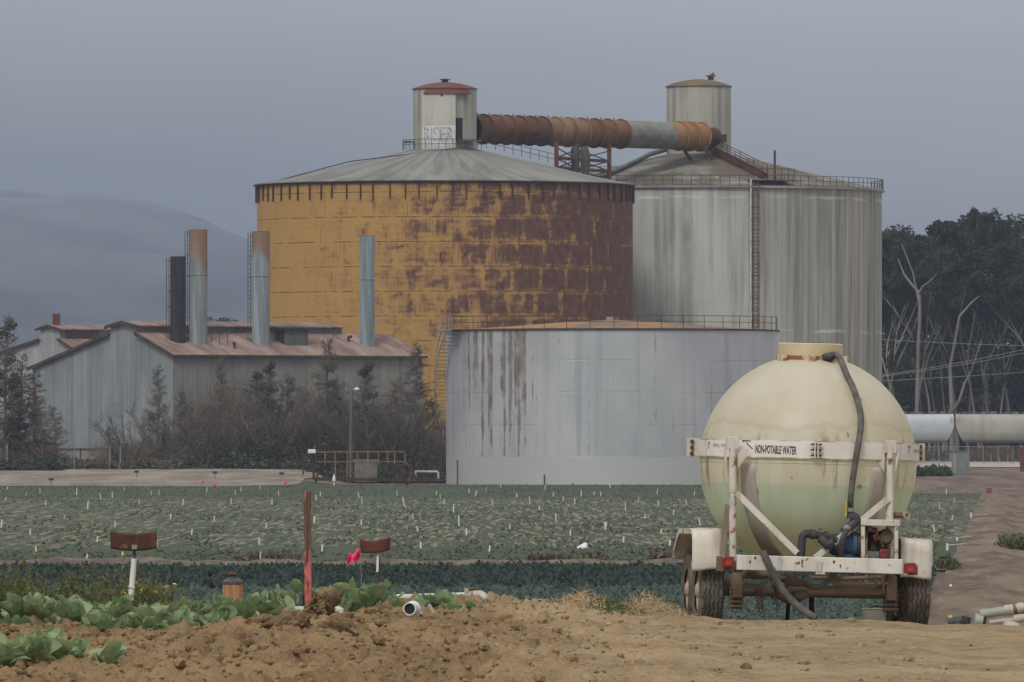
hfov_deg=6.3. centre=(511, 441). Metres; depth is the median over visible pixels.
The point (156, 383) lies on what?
conifer tree
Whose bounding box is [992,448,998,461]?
bin
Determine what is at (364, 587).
cabbage
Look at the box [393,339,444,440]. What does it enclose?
conifer tree
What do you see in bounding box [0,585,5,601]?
weed
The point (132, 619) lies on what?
cabbage
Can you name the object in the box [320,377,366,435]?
conifer tree
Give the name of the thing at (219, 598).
cabbage
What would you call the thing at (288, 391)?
conifer tree
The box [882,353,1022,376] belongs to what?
power cable
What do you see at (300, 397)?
conifer tree
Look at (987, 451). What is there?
bin
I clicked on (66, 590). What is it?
weed
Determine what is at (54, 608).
cabbage
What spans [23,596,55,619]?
cabbage
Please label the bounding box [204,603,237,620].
cabbage
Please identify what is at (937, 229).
eucalyptus tree
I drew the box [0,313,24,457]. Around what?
conifer tree
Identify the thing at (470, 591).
irrigation pipe
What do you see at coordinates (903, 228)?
eucalyptus tree
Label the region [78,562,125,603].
weed
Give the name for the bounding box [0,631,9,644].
cabbage
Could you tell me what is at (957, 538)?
standpipe
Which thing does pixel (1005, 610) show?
irrigation pipe
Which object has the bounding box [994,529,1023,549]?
weeds
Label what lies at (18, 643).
cabbage
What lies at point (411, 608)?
pipe fitting
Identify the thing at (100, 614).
cabbage
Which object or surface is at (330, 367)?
conifer tree
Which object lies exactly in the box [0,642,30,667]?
cabbage
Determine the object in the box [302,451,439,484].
pump platform
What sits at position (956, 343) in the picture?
power cable
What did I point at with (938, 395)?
eucalyptus tree
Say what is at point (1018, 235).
eucalyptus tree
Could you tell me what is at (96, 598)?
weed
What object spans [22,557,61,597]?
weed
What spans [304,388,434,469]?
shrub
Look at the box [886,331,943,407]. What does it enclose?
eucalyptus tree
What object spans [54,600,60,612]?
cabbage
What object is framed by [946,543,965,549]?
standpipe
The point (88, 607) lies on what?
cabbage
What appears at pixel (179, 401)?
conifer tree
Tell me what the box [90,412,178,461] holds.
shrub
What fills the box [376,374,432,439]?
conifer tree
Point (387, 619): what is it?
dirt clod
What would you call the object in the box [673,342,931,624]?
water trailer
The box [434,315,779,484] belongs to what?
storage tank
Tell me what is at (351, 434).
lamp post
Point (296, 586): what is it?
cabbage
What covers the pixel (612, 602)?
grass
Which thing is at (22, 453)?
brush
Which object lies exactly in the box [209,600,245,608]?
cabbage
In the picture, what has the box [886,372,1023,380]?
power cable
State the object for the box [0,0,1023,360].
sky
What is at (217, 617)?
cabbage
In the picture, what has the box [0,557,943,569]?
soil strip
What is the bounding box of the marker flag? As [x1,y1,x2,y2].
[347,548,361,586]
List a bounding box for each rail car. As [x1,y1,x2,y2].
[904,412,955,460]
[955,411,1023,459]
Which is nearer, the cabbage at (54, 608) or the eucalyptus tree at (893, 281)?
the cabbage at (54, 608)
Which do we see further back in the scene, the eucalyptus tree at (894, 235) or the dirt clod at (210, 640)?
the eucalyptus tree at (894, 235)
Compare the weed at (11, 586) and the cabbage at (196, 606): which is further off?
the weed at (11, 586)
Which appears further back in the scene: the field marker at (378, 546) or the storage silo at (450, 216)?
the storage silo at (450, 216)
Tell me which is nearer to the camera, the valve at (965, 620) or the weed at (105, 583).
the weed at (105, 583)
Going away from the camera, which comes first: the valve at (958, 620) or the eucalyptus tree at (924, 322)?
the valve at (958, 620)
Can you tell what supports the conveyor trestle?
on the storage silo at (450, 216)
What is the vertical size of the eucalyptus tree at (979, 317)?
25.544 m
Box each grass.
[16,454,199,468]
[451,590,649,615]
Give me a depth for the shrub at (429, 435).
822.40 m
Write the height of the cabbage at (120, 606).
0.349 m
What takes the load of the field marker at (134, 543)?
on the ground at (666, 660)
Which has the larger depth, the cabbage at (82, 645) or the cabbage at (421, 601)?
the cabbage at (421, 601)
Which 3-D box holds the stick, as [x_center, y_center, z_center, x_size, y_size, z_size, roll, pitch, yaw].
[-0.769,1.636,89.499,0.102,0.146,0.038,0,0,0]
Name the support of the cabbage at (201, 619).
on the ground at (666, 660)
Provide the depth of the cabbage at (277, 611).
87.38 m
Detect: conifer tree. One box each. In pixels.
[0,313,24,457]
[0,343,14,429]
[0,350,38,450]
[0,386,37,461]
[22,399,64,460]
[23,367,53,447]
[35,405,74,457]
[138,362,175,457]
[167,385,194,452]
[204,356,230,436]
[237,367,279,437]
[257,357,285,430]
[276,373,307,431]
[287,385,324,459]
[301,336,348,449]
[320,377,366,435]
[347,357,384,450]
[359,384,408,447]
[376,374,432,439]
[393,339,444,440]
[420,398,445,450]
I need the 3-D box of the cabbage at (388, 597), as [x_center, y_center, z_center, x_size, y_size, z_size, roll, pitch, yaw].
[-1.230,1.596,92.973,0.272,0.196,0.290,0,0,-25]
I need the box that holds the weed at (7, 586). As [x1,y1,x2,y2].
[0,551,39,600]
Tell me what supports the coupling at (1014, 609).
on the irrigation pipe
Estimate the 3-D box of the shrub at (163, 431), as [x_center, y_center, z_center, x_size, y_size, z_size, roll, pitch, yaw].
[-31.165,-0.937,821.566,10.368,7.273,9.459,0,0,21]
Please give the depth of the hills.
6562.94 m
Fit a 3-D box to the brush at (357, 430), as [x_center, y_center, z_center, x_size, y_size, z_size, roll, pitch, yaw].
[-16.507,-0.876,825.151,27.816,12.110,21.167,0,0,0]
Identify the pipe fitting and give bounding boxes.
[403,601,421,615]
[974,613,986,623]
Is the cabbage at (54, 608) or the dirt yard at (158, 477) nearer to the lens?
the cabbage at (54, 608)
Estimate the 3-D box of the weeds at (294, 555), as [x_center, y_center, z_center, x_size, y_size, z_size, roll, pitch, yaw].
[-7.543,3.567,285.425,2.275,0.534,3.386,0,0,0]
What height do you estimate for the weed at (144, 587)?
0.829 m
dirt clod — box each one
[3,622,37,630]
[56,623,69,631]
[155,629,189,642]
[204,632,227,645]
[250,613,278,629]
[274,608,309,629]
[302,587,342,618]
[316,615,358,636]
[326,612,364,623]
[378,604,392,610]
[384,616,393,623]
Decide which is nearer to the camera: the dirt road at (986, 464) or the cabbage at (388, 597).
the cabbage at (388, 597)
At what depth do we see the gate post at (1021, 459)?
744.75 m
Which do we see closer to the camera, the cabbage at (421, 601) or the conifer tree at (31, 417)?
the cabbage at (421, 601)
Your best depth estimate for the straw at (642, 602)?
89.67 m
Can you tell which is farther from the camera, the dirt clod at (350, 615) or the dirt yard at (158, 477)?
the dirt yard at (158, 477)
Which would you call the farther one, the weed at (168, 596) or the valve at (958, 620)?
the valve at (958, 620)
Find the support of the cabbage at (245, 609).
on the ground at (666, 660)
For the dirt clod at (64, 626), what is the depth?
81.58 m
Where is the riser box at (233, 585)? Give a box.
[222,572,243,599]
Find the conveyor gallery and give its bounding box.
[477,113,721,161]
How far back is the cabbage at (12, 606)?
83.76 m
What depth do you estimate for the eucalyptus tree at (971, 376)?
1098.19 m
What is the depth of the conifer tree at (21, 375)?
819.00 m
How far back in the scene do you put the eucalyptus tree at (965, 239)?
1094.49 m
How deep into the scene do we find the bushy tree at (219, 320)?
904.87 m
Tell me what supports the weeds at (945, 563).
on the soil strip
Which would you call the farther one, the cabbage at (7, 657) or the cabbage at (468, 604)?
the cabbage at (468, 604)
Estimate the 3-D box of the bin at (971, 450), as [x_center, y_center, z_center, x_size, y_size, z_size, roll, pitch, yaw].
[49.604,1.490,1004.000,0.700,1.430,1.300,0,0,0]
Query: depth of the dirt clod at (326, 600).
84.38 m
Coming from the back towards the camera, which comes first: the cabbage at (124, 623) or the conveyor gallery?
the conveyor gallery
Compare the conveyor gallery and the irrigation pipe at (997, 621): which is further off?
the conveyor gallery
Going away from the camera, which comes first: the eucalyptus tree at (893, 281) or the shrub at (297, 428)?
the shrub at (297, 428)
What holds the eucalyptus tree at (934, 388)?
on the ground at (666, 660)
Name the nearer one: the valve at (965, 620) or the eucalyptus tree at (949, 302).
the valve at (965, 620)
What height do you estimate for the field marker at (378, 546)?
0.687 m
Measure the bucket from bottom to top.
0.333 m
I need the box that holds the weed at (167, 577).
[130,562,193,603]
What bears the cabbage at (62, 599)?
on the ground at (666, 660)
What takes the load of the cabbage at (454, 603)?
on the ground at (666, 660)
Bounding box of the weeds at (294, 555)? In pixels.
[231,549,302,560]
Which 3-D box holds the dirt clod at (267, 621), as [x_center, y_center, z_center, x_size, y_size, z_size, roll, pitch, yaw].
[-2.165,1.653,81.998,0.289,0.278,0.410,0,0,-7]
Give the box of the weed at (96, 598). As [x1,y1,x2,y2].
[56,566,121,604]
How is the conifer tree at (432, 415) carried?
on the ground at (666, 660)
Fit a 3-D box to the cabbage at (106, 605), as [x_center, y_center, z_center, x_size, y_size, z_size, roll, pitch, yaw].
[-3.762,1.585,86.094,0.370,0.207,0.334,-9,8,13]
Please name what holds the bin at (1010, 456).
on the ground at (666, 660)
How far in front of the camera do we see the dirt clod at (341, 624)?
78.44 m
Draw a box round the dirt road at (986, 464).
[917,462,1019,466]
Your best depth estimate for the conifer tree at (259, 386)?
824.38 m
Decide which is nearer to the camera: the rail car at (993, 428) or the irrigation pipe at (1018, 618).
the irrigation pipe at (1018, 618)
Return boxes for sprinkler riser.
[298,592,302,605]
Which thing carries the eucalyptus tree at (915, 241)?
on the ground at (666, 660)
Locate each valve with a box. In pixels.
[947,615,955,623]
[955,616,962,623]
[961,616,970,623]
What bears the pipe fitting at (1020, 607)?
on the irrigation pipe
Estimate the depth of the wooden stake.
92.97 m
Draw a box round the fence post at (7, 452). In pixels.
[6,443,7,462]
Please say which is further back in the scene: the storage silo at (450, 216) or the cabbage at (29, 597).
the storage silo at (450, 216)
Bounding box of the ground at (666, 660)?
[0,459,1023,681]
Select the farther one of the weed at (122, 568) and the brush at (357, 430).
the brush at (357, 430)
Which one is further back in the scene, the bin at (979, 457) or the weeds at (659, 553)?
the bin at (979, 457)
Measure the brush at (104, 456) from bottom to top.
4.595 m
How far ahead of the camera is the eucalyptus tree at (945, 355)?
1100.11 m
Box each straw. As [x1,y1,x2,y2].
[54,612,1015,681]
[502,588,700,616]
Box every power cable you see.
[882,339,1021,345]
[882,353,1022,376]
[885,349,1023,374]
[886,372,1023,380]
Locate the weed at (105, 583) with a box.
[67,551,125,603]
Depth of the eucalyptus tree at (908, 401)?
1128.14 m
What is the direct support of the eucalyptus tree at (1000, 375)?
on the ground at (666, 660)
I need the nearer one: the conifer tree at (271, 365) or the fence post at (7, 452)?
the fence post at (7, 452)
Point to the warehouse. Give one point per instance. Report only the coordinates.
(92, 379)
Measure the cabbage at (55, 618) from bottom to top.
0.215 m
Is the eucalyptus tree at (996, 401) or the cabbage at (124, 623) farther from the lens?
the eucalyptus tree at (996, 401)
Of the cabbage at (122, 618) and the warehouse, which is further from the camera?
the warehouse
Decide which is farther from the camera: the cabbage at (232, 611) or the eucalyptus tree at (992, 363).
the eucalyptus tree at (992, 363)
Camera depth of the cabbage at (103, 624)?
83.37 m
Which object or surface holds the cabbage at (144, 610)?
on the ground at (666, 660)
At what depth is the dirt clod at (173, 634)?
79.39 m
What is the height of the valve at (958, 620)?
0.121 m
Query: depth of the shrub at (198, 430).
818.35 m
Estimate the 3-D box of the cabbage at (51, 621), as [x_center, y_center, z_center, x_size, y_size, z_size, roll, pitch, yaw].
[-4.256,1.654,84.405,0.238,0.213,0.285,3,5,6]
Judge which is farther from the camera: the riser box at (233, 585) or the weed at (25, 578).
the riser box at (233, 585)
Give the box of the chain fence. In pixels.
[917,446,1023,463]
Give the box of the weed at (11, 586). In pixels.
[0,572,30,599]
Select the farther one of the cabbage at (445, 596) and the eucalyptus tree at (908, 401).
the eucalyptus tree at (908, 401)
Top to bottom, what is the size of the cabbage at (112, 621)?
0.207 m
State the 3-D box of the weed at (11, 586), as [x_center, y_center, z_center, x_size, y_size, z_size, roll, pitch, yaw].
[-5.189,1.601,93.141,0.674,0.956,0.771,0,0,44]
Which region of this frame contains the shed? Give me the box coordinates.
[0,314,110,447]
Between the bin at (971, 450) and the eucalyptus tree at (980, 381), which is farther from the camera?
the eucalyptus tree at (980, 381)
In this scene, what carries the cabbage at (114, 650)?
on the ground at (666, 660)
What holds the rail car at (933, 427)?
on the ground at (666, 660)
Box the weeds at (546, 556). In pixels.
[523,551,571,560]
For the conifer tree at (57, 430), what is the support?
on the dirt yard at (158, 477)
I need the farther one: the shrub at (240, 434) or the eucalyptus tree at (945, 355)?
the eucalyptus tree at (945, 355)
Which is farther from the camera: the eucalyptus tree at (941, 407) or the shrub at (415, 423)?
the eucalyptus tree at (941, 407)
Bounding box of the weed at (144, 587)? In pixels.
[110,557,168,606]
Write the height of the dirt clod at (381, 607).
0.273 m
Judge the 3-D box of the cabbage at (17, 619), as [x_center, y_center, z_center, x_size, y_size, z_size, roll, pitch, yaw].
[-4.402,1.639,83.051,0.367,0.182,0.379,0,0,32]
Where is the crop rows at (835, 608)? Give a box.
[0,580,882,620]
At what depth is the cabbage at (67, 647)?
71.37 m
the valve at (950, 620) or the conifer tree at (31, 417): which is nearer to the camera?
the valve at (950, 620)
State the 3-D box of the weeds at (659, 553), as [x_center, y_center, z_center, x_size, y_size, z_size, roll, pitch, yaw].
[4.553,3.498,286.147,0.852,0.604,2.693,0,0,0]
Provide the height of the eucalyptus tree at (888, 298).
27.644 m
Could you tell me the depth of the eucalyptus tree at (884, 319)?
1096.84 m
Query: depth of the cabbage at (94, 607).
85.57 m
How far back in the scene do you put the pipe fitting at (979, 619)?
100.93 m
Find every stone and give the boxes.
[740,662,751,668]
[1003,620,1020,625]
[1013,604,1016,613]
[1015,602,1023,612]
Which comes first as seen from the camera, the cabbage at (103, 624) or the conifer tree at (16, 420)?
the cabbage at (103, 624)
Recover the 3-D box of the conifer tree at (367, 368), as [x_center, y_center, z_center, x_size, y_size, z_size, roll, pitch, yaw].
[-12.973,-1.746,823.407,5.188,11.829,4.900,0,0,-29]
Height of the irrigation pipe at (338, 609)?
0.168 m
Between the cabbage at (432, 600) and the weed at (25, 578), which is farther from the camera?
the weed at (25, 578)
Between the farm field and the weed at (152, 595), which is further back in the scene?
the farm field
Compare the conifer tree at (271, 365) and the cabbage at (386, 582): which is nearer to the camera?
the cabbage at (386, 582)
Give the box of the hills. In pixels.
[0,191,1021,413]
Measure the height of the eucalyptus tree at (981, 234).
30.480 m
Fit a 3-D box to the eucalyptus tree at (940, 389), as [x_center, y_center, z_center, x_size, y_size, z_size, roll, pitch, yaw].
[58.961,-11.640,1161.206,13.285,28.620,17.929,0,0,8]
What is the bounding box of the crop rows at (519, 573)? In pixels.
[0,560,941,588]
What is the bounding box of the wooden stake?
[304,491,311,604]
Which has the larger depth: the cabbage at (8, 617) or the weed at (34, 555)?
the weed at (34, 555)
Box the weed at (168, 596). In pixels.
[144,569,175,604]
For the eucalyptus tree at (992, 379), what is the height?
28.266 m
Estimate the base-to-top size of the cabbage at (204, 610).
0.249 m
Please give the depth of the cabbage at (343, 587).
92.91 m
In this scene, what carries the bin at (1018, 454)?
on the ground at (666, 660)
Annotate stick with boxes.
[427,604,434,613]
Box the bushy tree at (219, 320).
[207,317,237,321]
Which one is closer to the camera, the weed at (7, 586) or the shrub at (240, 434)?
the weed at (7, 586)
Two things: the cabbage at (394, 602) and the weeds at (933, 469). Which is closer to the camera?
the cabbage at (394, 602)
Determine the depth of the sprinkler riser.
92.49 m
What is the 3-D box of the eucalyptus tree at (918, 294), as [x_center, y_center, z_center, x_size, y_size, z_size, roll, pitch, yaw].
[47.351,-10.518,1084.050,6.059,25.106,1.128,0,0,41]
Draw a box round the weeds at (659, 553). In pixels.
[646,546,672,559]
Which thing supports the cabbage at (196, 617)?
on the ground at (666, 660)
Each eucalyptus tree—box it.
[882,223,914,399]
[882,227,942,393]
[882,234,932,454]
[882,234,947,413]
[882,251,926,411]
[882,306,897,397]
[882,315,914,398]
[884,219,961,392]
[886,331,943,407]
[889,309,968,459]
[890,236,960,450]
[898,244,936,413]
[900,306,956,459]
[910,214,1011,447]
[910,323,943,413]
[911,246,973,402]
[913,229,987,378]
[915,244,990,447]
[917,251,968,459]
[925,319,1011,413]
[926,228,992,413]
[927,213,1023,411]
[931,325,968,410]
[942,290,981,459]
[945,261,1018,450]
[945,319,1005,443]
[948,206,1013,411]
[949,245,1023,450]
[957,207,1023,445]
[959,309,1019,413]
[962,251,1023,459]
[967,249,1021,459]
[980,257,1023,413]
[984,236,1023,413]
[987,228,1023,408]
[993,270,1023,459]
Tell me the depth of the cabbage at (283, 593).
93.01 m
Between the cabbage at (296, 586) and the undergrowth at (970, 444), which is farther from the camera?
the undergrowth at (970, 444)
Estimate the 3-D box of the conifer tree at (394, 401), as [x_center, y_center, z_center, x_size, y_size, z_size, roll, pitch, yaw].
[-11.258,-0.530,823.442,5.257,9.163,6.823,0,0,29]
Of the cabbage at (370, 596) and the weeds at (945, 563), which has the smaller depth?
the cabbage at (370, 596)
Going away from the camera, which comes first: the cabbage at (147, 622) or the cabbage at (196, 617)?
the cabbage at (147, 622)
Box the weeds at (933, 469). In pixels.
[916,463,953,475]
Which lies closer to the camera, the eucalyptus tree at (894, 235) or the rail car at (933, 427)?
the rail car at (933, 427)
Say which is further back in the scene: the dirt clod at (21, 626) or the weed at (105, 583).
the weed at (105, 583)
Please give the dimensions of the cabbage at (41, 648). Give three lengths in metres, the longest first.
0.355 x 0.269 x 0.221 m
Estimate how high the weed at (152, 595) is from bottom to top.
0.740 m
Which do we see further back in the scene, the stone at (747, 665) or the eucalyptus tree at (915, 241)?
the eucalyptus tree at (915, 241)
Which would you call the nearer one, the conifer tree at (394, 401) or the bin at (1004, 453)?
the conifer tree at (394, 401)
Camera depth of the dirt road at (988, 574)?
263.89 m
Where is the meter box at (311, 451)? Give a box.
[308,449,315,454]
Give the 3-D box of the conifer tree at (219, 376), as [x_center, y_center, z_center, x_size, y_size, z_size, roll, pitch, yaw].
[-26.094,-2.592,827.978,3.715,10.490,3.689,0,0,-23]
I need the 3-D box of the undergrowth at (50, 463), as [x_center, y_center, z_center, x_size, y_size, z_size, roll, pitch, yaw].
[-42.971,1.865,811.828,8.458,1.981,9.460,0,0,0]
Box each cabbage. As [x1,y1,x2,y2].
[0,592,28,617]
[0,614,10,619]
[0,615,41,624]
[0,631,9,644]
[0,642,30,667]
[6,632,33,664]
[13,633,61,662]
[23,592,54,603]
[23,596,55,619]
[30,625,54,636]
[38,627,75,659]
[44,618,55,623]
[47,616,60,620]
[50,597,56,611]
[50,598,92,616]
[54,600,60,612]
[56,591,89,620]
[56,600,97,621]
[70,636,89,658]
[71,594,103,612]
[80,615,113,631]
[86,610,106,617]
[89,638,131,664]
[98,601,111,614]
[101,591,133,618]
[102,615,119,626]
[114,615,131,628]
[119,612,133,627]
[125,615,138,627]
[132,604,156,625]
[139,616,164,630]
[151,596,189,619]
[156,606,199,627]
[185,596,208,611]
[191,611,206,626]
[197,600,215,614]
[199,616,209,625]
[202,609,228,623]
[203,593,238,604]
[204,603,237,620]
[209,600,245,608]
[233,598,255,618]
[236,594,280,613]
[260,589,294,608]
[266,599,287,615]
[274,583,302,605]
[290,579,318,605]
[328,577,355,604]
[338,590,361,611]
[339,583,367,611]
[349,582,386,608]
[370,578,390,602]
[384,591,404,601]
[390,598,408,606]
[411,595,428,606]
[418,593,440,606]
[434,589,462,606]
[441,598,465,609]
[465,599,476,609]
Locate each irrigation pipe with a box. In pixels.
[291,605,343,612]
[396,587,489,599]
[980,604,1013,617]
[989,617,1013,623]
[1013,613,1023,622]
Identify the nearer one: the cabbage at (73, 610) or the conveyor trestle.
the cabbage at (73, 610)
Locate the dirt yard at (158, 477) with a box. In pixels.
[0,468,341,485]
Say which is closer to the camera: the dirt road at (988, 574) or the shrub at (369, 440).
the dirt road at (988, 574)
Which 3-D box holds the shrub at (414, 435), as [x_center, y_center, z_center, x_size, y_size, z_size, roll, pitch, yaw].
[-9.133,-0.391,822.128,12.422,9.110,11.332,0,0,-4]
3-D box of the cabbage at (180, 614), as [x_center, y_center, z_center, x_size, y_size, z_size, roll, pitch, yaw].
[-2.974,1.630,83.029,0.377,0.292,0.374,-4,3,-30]
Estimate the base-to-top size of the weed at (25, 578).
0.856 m
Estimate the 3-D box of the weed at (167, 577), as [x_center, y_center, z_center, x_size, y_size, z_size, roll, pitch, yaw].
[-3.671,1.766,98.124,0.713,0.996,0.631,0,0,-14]
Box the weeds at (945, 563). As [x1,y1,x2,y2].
[933,552,961,571]
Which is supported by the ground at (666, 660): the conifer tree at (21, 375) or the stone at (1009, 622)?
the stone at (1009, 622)
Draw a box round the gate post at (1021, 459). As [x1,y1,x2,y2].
[1019,447,1023,471]
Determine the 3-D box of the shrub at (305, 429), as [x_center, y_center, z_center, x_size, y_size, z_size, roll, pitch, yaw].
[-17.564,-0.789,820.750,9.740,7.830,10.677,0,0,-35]
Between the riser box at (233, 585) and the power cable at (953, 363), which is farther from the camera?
the power cable at (953, 363)
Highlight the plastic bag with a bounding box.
[577,542,587,549]
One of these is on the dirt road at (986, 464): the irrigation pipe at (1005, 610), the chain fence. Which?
the chain fence
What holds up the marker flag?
on the ground at (666, 660)
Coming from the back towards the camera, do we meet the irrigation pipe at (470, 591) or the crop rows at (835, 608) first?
the crop rows at (835, 608)
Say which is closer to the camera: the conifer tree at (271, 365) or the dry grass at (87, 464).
the dry grass at (87, 464)
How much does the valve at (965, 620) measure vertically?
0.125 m
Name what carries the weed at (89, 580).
on the ground at (666, 660)
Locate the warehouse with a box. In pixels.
[27,230,427,460]
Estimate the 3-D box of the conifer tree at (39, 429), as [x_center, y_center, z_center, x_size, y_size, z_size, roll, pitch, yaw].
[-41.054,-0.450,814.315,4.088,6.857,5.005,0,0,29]
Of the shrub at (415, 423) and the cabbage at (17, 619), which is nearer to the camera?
the cabbage at (17, 619)
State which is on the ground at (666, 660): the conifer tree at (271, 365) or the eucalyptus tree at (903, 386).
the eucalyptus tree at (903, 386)
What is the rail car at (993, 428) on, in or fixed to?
on the ground at (666, 660)
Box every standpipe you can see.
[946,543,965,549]
[956,536,971,540]
[970,513,989,517]
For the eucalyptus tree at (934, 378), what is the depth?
1149.34 m
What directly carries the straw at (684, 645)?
on the ground at (666, 660)
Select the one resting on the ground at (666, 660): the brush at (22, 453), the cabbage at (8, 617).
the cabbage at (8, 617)
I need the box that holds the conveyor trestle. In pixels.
[554,142,616,179]
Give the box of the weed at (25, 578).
[2,559,55,597]
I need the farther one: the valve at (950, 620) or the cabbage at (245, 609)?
the valve at (950, 620)
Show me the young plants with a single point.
(480, 548)
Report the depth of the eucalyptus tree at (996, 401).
1126.94 m
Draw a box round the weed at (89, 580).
[75,566,96,596]
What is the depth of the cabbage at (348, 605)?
91.13 m
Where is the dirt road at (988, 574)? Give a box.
[928,488,1023,626]
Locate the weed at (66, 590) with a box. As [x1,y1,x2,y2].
[40,549,94,599]
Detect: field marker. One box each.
[110,530,156,602]
[360,537,389,582]
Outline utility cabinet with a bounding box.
[951,452,969,474]
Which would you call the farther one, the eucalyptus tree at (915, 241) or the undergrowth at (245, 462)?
the eucalyptus tree at (915, 241)
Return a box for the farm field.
[0,481,981,561]
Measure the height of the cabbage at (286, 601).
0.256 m
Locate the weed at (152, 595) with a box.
[136,572,173,607]
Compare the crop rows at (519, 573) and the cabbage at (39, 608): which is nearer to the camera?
the cabbage at (39, 608)
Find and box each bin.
[969,448,974,461]
[976,448,982,461]
[984,448,990,461]
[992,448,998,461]
[1000,448,1006,461]
[1008,448,1014,461]
[1017,448,1019,461]
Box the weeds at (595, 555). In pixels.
[580,551,609,560]
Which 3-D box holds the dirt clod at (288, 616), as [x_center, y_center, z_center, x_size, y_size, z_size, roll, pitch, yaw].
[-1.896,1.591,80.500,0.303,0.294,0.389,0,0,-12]
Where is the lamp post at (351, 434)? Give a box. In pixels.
[349,387,359,483]
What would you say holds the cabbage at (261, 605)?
on the ground at (666, 660)
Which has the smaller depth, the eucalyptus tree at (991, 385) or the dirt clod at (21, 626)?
the dirt clod at (21, 626)
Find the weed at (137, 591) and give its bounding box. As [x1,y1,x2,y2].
[112,570,151,606]
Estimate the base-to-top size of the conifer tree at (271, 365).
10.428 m
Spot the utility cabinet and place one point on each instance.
(960, 463)
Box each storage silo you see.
[253,79,635,442]
[589,73,884,382]
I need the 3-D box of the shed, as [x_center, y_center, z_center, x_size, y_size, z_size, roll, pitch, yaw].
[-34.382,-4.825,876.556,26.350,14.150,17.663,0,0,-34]
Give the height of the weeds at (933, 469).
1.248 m
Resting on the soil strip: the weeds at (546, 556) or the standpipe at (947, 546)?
the weeds at (546, 556)
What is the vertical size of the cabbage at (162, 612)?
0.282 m
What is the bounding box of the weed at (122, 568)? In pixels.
[94,555,161,599]
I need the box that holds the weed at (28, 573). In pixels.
[3,562,55,600]
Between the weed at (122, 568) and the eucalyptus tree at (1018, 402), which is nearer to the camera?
the weed at (122, 568)
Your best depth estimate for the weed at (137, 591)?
96.44 m
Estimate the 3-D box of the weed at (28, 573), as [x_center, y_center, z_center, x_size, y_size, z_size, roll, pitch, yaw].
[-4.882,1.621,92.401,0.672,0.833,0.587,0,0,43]
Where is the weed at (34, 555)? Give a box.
[0,548,37,594]
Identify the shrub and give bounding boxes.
[88,390,215,459]
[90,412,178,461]
[165,387,266,461]
[191,386,296,459]
[210,378,335,459]
[262,391,386,465]
[299,392,425,470]
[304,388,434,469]
[318,388,444,471]
[341,386,445,465]
[403,417,444,456]
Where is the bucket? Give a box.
[861,604,885,620]
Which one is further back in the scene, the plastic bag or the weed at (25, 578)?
the plastic bag
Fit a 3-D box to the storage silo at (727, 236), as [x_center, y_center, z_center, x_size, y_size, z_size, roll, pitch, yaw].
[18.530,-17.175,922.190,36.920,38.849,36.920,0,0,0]
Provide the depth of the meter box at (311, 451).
775.25 m
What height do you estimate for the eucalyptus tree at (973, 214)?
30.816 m
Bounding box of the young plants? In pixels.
[0,481,973,561]
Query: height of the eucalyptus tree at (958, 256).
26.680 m
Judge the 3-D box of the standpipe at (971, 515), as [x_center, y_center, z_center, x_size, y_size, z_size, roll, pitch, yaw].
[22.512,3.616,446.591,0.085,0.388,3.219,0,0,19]
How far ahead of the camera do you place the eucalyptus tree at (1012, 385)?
1129.18 m
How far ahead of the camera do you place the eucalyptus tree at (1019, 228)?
1160.81 m
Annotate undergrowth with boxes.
[0,451,66,470]
[117,451,445,482]
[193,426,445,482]
[895,390,1023,459]
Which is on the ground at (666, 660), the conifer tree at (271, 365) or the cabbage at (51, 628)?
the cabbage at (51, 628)
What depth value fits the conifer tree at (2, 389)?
821.78 m
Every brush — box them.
[0,426,81,468]
[81,435,211,461]
[169,364,445,482]
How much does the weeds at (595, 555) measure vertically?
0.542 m

